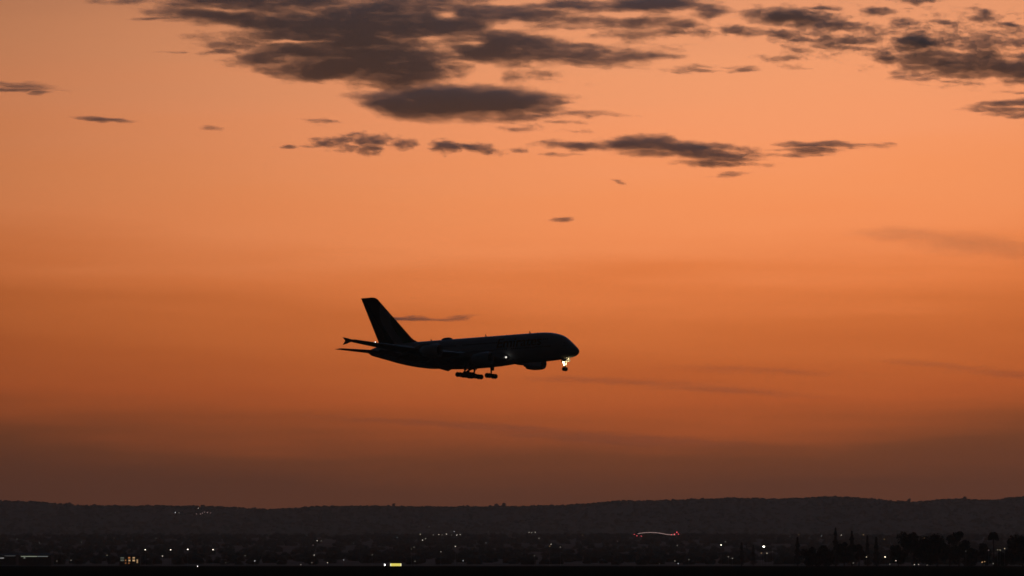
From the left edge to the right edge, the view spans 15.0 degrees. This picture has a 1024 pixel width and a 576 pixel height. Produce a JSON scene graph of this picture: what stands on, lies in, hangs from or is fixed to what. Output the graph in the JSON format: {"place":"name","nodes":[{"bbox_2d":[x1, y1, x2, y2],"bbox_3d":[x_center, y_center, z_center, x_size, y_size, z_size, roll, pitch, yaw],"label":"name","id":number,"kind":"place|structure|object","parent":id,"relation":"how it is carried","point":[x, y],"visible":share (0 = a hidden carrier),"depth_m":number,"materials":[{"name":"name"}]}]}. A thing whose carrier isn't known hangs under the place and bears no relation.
{"place":"outdoors","nodes":[
{"label":"outdoors","id":0,"kind":"place"},
{"bbox_2d":[336,297,578,378],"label":"airliner","id":1,"kind":"object","parent":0,"point":[397,343],"visible":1,"depth_m":1112.44,"materials":[{"name":"white paint"}]},
{"bbox_2d":[0,497,1023,565],"bbox_3d":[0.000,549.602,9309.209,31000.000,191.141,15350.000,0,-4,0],"label":"hills","id":2,"kind":"structure","parent":0,"point":[782,510],"depth_m":10146.35,"materials":[{"name":"black"}]},
{"bbox_2d":[0,553,18,564],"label":"shed","id":3,"kind":"structure","parent":2,"relation":"on","point":[9,558],"depth_m":2643.66,"materials":[{"name":"grey"}]},
{"bbox_2d":[18,553,53,565],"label":"shed","id":4,"kind":"structure","parent":2,"relation":"on","point":[36,559],"depth_m":2593.69,"materials":[{"name":"grey"}]},
{"bbox_2d":[0,496,1023,564],"bbox_3d":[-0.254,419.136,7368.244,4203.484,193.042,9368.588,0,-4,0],"label":"woodland","id":5,"kind":"object","parent":2,"relation":"on","point":[443,552],"visible":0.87,"depth_m":6109.92,"materials":[{"name":"black plant"}]},
{"bbox_2d":[738,542,744,565],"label":"conifer tree","id":6,"kind":"object","parent":2,"relation":"on","point":[741,558],"visible":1,"depth_m":2553.40,"materials":[{"name":"black plant"}]},
{"bbox_2d":[794,537,802,565],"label":"conifer tree","id":7,"kind":"object","parent":2,"relation":"on","point":[797,551],"visible":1,"depth_m":2244.30,"materials":[{"name":"black plant"}]},
{"bbox_2d":[800,547,823,565],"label":"broadleaf tree","id":8,"kind":"object","parent":2,"relation":"on","point":[811,557],"visible":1,"depth_m":1793.63,"materials":[{"name":"black plant"}]},
{"bbox_2d":[816,545,834,565],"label":"broadleaf tree","id":9,"kind":"object","parent":2,"relation":"on","point":[825,554],"visible":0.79,"depth_m":1814.21,"materials":[{"name":"black plant"}]},
{"bbox_2d":[832,527,839,565],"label":"conifer tree","id":10,"kind":"object","parent":2,"relation":"on","point":[835,562],"visible":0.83,"depth_m":2194.65,"materials":[{"name":"black plant"}]},
{"bbox_2d":[836,542,851,565],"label":"broadleaf tree","id":11,"kind":"object","parent":2,"relation":"on","point":[843,554],"visible":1,"depth_m":1874.80,"materials":[{"name":"black plant"}]},
{"bbox_2d":[847,531,856,565],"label":"conifer tree","id":12,"kind":"object","parent":2,"relation":"on","point":[852,558],"visible":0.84,"depth_m":2144.61,"materials":[{"name":"black plant"}]},
{"bbox_2d":[852,544,865,565],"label":"broadleaf tree","id":13,"kind":"object","parent":2,"relation":"on","point":[857,548],"visible":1,"depth_m":1883.81,"materials":[{"name":"black plant"}]},
{"bbox_2d":[864,535,870,565],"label":"conifer tree","id":14,"kind":"object","parent":2,"relation":"on","point":[867,551],"visible":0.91,"depth_m":2214.43,"materials":[{"name":"black plant"}]},
{"bbox_2d":[872,537,879,565],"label":"conifer tree","id":15,"kind":"object","parent":2,"relation":"on","point":[876,559],"visible":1,"depth_m":2174.43,"materials":[{"name":"black plant"}]},
{"bbox_2d":[889,544,907,565],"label":"broadleaf tree","id":16,"kind":"object","parent":2,"relation":"on","point":[897,554],"visible":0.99,"depth_m":1804.79,"materials":[{"name":"black plant"}]},
{"bbox_2d":[896,531,926,565],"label":"broadleaf tree","id":17,"kind":"object","parent":2,"relation":"on","point":[909,542],"visible":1,"depth_m":1774.44,"materials":[{"name":"black plant"}]},
{"bbox_2d":[923,533,949,565],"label":"broadleaf tree","id":18,"kind":"object","parent":2,"relation":"on","point":[935,545],"visible":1,"depth_m":1765.82,"materials":[{"name":"black plant"}]},
{"bbox_2d":[939,534,958,565],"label":"broadleaf tree","id":19,"kind":"object","parent":2,"relation":"on","point":[948,539],"visible":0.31,"depth_m":1795.36,"materials":[{"name":"black plant"}]},
{"bbox_2d":[949,531,969,565],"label":"broadleaf tree","id":20,"kind":"object","parent":2,"relation":"on","point":[959,552],"visible":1,"depth_m":1774.30,"materials":[{"name":"black plant"}]},
{"bbox_2d":[976,543,991,565],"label":"broadleaf tree","id":21,"kind":"object","parent":2,"relation":"on","point":[983,552],"visible":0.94,"depth_m":1802.89,"materials":[{"name":"black plant"}]},
{"bbox_2d":[988,532,998,565],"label":"palm tree","id":22,"kind":"object","parent":2,"relation":"on","point":[992,535],"visible":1,"depth_m":1825.16,"materials":[{"name":"plant"}]},
{"bbox_2d":[1007,534,1023,565],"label":"broadleaf tree","id":23,"kind":"object","parent":2,"relation":"on","point":[1016,543],"visible":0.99,"depth_m":1773.03,"materials":[{"name":"black plant"}]},
{"bbox_2d":[0,567,1023,575],"bbox_3d":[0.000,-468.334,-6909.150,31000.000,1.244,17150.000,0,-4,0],"label":"ground","id":24,"kind":"structure","parent":0,"point":[511,571],"depth_m":1031.34,"materials":[{"name":"black plant"}]},
{"bbox_2d":[119,554,140,565],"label":"lit house","id":25,"kind":"structure","parent":24,"relation":"on","point":[129,559],"depth_m":2593.64,"materials":[{"name":"grey"}]},
{"bbox_2d":[390,563,400,565],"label":"guidance sign","id":26,"kind":"object","parent":24,"relation":"on","point":[395,564],"visible":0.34,"depth_m":1476.31,"materials":[{"name":"yellow"}]},
{"bbox_2d":[633,532,679,538],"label":"footbridge","id":27,"kind":"object","parent":24,"relation":"on","point":[656,533],"visible":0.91,"depth_m":6437.05,"materials":[{"name":"grey"}]},
{"bbox_2d":[0,566,1023,566],"bbox_3d":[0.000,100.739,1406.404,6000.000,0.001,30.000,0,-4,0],"label":"taxiway","id":28,"kind":"structure","parent":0,"point":[511,566],"depth_m":1413.09,"materials":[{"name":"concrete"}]},
{"bbox_2d":[0,0,1023,509],"label":"sky","id":29,"kind":"structure","parent":0,"point":[778,245],"materials":[{"name":"orange"}]}
]}

